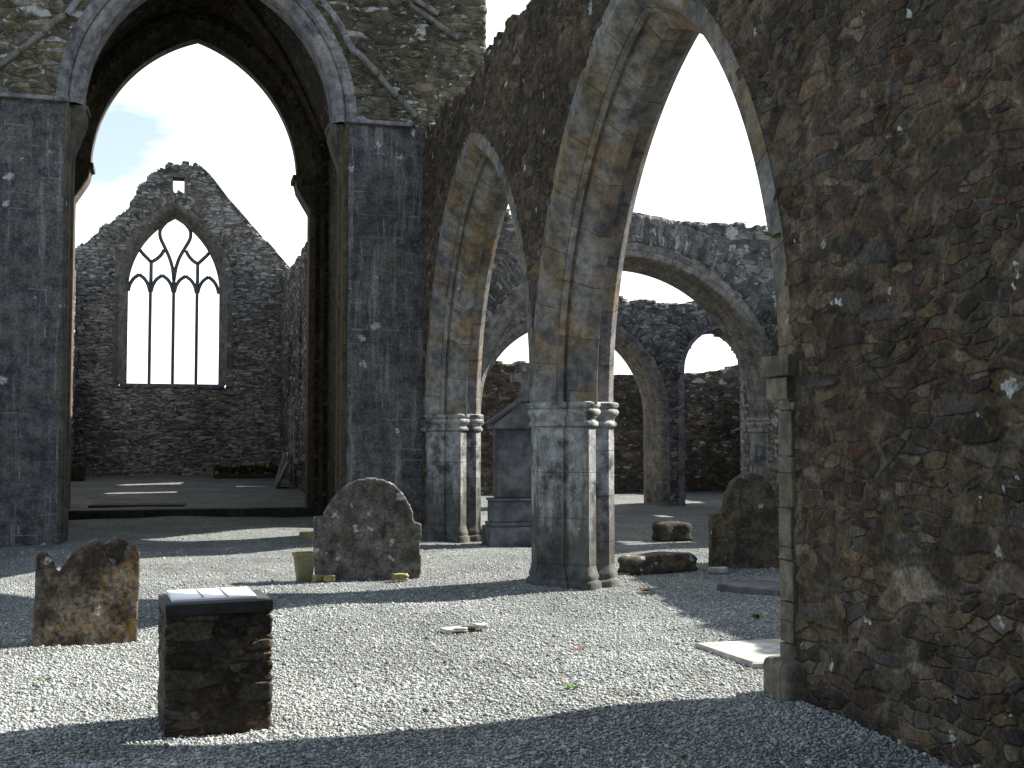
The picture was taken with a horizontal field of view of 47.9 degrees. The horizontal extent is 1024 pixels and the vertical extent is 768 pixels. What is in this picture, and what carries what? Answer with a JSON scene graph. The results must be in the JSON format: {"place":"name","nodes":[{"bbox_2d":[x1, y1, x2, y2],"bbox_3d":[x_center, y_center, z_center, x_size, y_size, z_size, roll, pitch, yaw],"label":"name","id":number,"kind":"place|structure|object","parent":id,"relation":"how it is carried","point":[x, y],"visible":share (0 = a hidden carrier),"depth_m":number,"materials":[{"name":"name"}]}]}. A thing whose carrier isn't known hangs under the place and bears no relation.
{"place":"outdoors","nodes":[
{"label":"outdoors","id":0,"kind":"place"},
{"bbox_2d":[70,475,305,509],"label":"raised ground","id":1,"kind":"structure","parent":0,"point":[200,491],"depth_m":28.15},
{"bbox_2d":[71,463,84,480],"bbox_3d":[-12.217,2.513,32.330,0.457,0.577,0.424,1,-3,-27],"label":"field stone","id":2,"kind":"object","parent":1,"relation":"on","point":[77,471],"visible":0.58,"depth_m":32.16,"materials":[{"name":"stone"}]},
{"bbox_2d":[88,503,186,507],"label":"floor slab","id":3,"kind":"structure","parent":1,"relation":"on","point":[111,505],"depth_m":23.93,"materials":[{"name":"stone"}]},
{"bbox_2d":[213,463,284,478],"bbox_3d":[-7.965,2.679,34.828,2.070,0.610,1.853,1,-3,-16],"label":"planted grave","id":4,"kind":"object","parent":1,"relation":"on","point":[235,471],"visible":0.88,"depth_m":34.10,"materials":[{"name":"green plant"}]},
{"bbox_2d":[273,452,287,484],"bbox_3d":[-6.289,2.318,31.288,0.340,0.930,0.840,1,-3,-16],"label":"leaning slab","id":5,"kind":"object","parent":1,"relation":"on","point":[283,459],"depth_m":31.07,"materials":[{"name":"stone"}]},
{"bbox_2d":[274,462,289,488],"bbox_3d":[-6.028,2.396,30.110,0.382,0.722,0.840,1,-3,-16],"label":"leaning slab","id":6,"kind":"object","parent":1,"relation":"on","point":[281,475],"depth_m":29.76,"materials":[{"name":"stone"}]},
{"bbox_2d":[75,0,766,386],"label":"sky","id":7,"kind":"structure","parent":0,"point":[192,104],"materials":[{"name":"white"}]},
{"bbox_2d":[0,492,954,767],"bbox_3d":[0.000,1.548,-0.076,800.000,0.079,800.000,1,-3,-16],"label":"ground","id":8,"kind":"structure","parent":0,"point":[634,514],"depth_m":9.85,"materials":[{"name":"grey gravel"}]},
{"bbox_2d":[71,267,77,463],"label":"chancel north wall","id":9,"kind":"structure","parent":8,"relation":"on","point":[75,346],"depth_m":34.19,"materials":[{"name":"grey stone"}]},
{"bbox_2d":[32,537,139,646],"bbox_3d":[-3.280,1.643,8.876,0.755,0.885,0.220,1,-3,-27],"label":"gravestone","id":10,"kind":"object","parent":8,"relation":"on","point":[87,593],"visible":0.89,"depth_m":8.79,"materials":[{"name":"brown stone"}]},
{"bbox_2d":[74,161,290,475],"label":"gable wall","id":11,"kind":"structure","parent":8,"relation":"on","point":[123,426],"depth_m":35.73,"materials":[{"name":"stone"}]},
{"bbox_2d":[111,201,233,388],"bbox_3d":[-10.584,-2.761,36.090,3.600,5.821,0.970,1,-3,-16],"label":"window","id":12,"kind":"structure","parent":11,"relation":"in","point":[172,211],"depth_m":35.90,"materials":[{"name":"stone"}]},
{"bbox_2d":[68,507,325,519],"bbox_3d":[-6.546,2.636,23.353,5.500,0.215,0.300,1,-3,-16],"label":"stone step","id":13,"kind":"object","parent":8,"relation":"on","point":[220,512],"visible":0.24,"depth_m":23.30,"materials":[{"name":"grey stone"}]},
{"bbox_2d":[157,587,272,737],"bbox_3d":[-1.651,1.558,6.376,0.565,0.810,0.505,1,-3,-21],"label":"information pedestal","id":14,"kind":"object","parent":8,"relation":"on","point":[215,660],"visible":0.88,"depth_m":6.17,"materials":[{"name":"stone"}]},
{"bbox_2d":[0,0,486,547],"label":"church tower","id":15,"kind":"structure","parent":8,"relation":"on","point":[358,92],"depth_m":18.21,"materials":[{"name":"stone"}]},
{"bbox_2d":[279,242,306,492],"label":"chancel south wall","id":16,"kind":"structure","parent":8,"relation":"on","point":[293,365],"depth_m":31.45,"materials":[{"name":"grey stone"}]},
{"bbox_2d":[292,551,316,581],"bbox_3d":[-2.323,2.041,12.889,0.240,0.322,0.240,1,-3,-21],"label":"flower pot","id":17,"kind":"object","parent":8,"relation":"on","point":[304,562],"visible":1,"depth_m":12.81,"materials":[{"name":"stone"}]},
{"bbox_2d":[299,531,312,539],"bbox_3d":[-2.961,2.423,18.232,0.750,0.140,0.800,1,-3,-16],"label":"ledger stone","id":18,"kind":"object","parent":8,"relation":"on","point":[308,534],"visible":0.18,"depth_m":18.23,"materials":[{"name":"beige stone"}]},
{"bbox_2d":[312,574,324,581],"bbox_3d":[-2.128,2.144,12.742,0.154,0.078,0.113,2,-3,-33],"label":"stone chip","id":19,"kind":"object","parent":8,"relation":"on","point":[317,577],"visible":0.91,"depth_m":12.69,"materials":[{"name":"beige stone"}]},
{"bbox_2d":[323,574,335,581],"bbox_3d":[-2.014,2.141,12.699,0.138,0.076,0.110,0,-3,-4],"label":"stone chip","id":20,"kind":"object","parent":8,"relation":"on","point":[328,578],"visible":1,"depth_m":12.65,"materials":[{"name":"yellow stone"}]},
{"bbox_2d":[313,478,420,581],"bbox_3d":[-1.635,1.677,13.052,1.210,1.225,0.150,1,-3,-14],"label":"gravestone","id":21,"kind":"object","parent":8,"relation":"on","point":[365,529],"visible":0.92,"depth_m":12.98,"materials":[{"name":"grey stone"}]},
{"bbox_2d":[391,573,408,580],"bbox_3d":[-1.246,2.149,12.851,0.198,0.076,0.114,1,-3,-21],"label":"stone chip","id":22,"kind":"object","parent":8,"relation":"on","point":[399,576],"visible":1,"depth_m":12.81,"materials":[{"name":"yellow stone"}]},
{"bbox_2d":[440,626,467,632],"bbox_3d":[-0.470,1.988,9.334,0.220,0.037,0.101,1,-3,-27],"label":"stone flake","id":23,"kind":"object","parent":8,"relation":"on","point":[452,629],"visible":1,"depth_m":9.30,"materials":[{"name":"white stone"}]},
{"bbox_2d":[460,625,476,631],"bbox_3d":[-0.360,1.993,9.386,0.138,0.042,0.063,1,-3,-27],"label":"brown stone","id":24,"kind":"object","parent":8,"relation":"on","point":[472,628],"visible":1,"depth_m":9.37,"materials":[{"name":"stone"}]},
{"bbox_2d":[473,622,487,628],"bbox_3d":[-0.263,1.998,9.518,0.115,0.037,0.102,1,-3,-27],"label":"stone flake","id":25,"kind":"object","parent":8,"relation":"on","point":[483,625],"visible":0.88,"depth_m":9.48,"materials":[{"name":"white stone"}]},
{"bbox_2d":[482,363,530,546],"bbox_3d":[0.199,1.090,17.381,1.210,2.820,0.660,1,-3,-13],"label":"monument","id":26,"kind":"object","parent":8,"relation":"on","point":[508,523],"visible":0.58,"depth_m":17.13,"materials":[{"name":"stone"}]},
{"bbox_2d":[565,683,580,687],"bbox_3d":[0.369,1.851,7.045,0.106,0.028,0.069,0,-3,6],"label":"weed","id":27,"kind":"object","parent":8,"relation":"on","point":[570,685],"visible":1,"depth_m":7.05,"materials":[{"name":"green plant"}]},
{"bbox_2d":[481,360,740,494],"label":"boundary wall","id":28,"kind":"structure","parent":8,"relation":"on","point":[712,434],"depth_m":34.65,"materials":[{"name":"grey stone"}]},
{"bbox_2d":[484,296,744,505],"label":"transept wall","id":29,"kind":"structure","parent":8,"relation":"on","point":[654,341],"depth_m":27.54,"materials":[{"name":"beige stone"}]},
{"bbox_2d":[480,209,775,524],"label":"transverse wall","id":30,"kind":"structure","parent":8,"relation":"on","point":[721,275],"depth_m":20.48,"materials":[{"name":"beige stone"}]},
{"bbox_2d":[617,552,697,575],"bbox_3d":[1.753,2.120,13.643,1.112,0.243,0.361,2,-3,-33],"label":"kerb stone","id":31,"kind":"object","parent":8,"relation":"on","point":[651,563],"visible":0.98,"depth_m":13.45,"materials":[{"name":"grey stone"}]},
{"bbox_2d":[652,521,691,541],"bbox_3d":[2.500,2.299,17.992,0.551,0.314,0.419,1,-3,-21],"label":"stone block","id":32,"kind":"object","parent":8,"relation":"on","point":[669,531],"depth_m":17.84,"materials":[{"name":"grey stone"}]},
{"bbox_2d":[708,567,727,573],"bbox_3d":[2.412,2.181,13.508,0.230,0.074,0.148,1,-3,-21],"label":"loose stone","id":33,"kind":"object","parent":8,"relation":"on","point":[715,570],"visible":1,"depth_m":13.45,"materials":[{"name":"grey stone"}]},
{"bbox_2d":[419,0,1023,767],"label":"arcade wall","id":34,"kind":"structure","parent":8,"relation":"on","point":[887,142],"depth_m":6.64,"materials":[{"name":"stone"}]},
{"bbox_2d":[762,232,780,237],"bbox_3d":[1.631,-0.933,7.212,0.142,0.047,0.110,1,-3,-16],"label":"weed","id":35,"kind":"object","parent":34,"relation":"attached to","point":[771,235],"visible":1,"depth_m":7.19,"materials":[{"name":"green plant"}]},
{"bbox_2d":[695,638,784,668],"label":"grave slab","id":36,"kind":"structure","parent":8,"relation":"on","point":[752,654],"depth_m":8.35,"materials":[{"name":"stone"}]},
{"bbox_2d":[708,472,781,568],"bbox_3d":[2.925,1.713,14.106,1.030,1.255,0.170,0,-3,-7],"label":"gravestone","id":37,"kind":"object","parent":8,"relation":"on","point":[743,527],"visible":0.79,"depth_m":14.02,"materials":[{"name":"grey stone"}]},
{"bbox_2d":[743,381,749,472],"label":"transept side wall","id":38,"kind":"structure","parent":8,"relation":"on","point":[746,445],"depth_m":27.93,"materials":[{"name":"grey stone"}]},
{"bbox_2d":[717,577,779,595],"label":"sunken slab","id":39,"kind":"structure","parent":8,"relation":"on","point":[769,586],"depth_m":11.84,"materials":[{"name":"stone"}]},
{"bbox_2d":[749,613,762,617],"bbox_3d":[2.096,1.992,9.910,0.112,0.046,0.163,-1,-3,19],"label":"weed","id":40,"kind":"object","parent":8,"relation":"on","point":[757,615],"visible":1,"depth_m":9.93,"materials":[{"name":"green plant"}]},
{"bbox_2d":[767,306,783,509],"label":"aisle south wall","id":41,"kind":"structure","parent":8,"relation":"on","point":[773,457],"depth_m":20.48,"materials":[{"name":"grey stone"}]}
]}

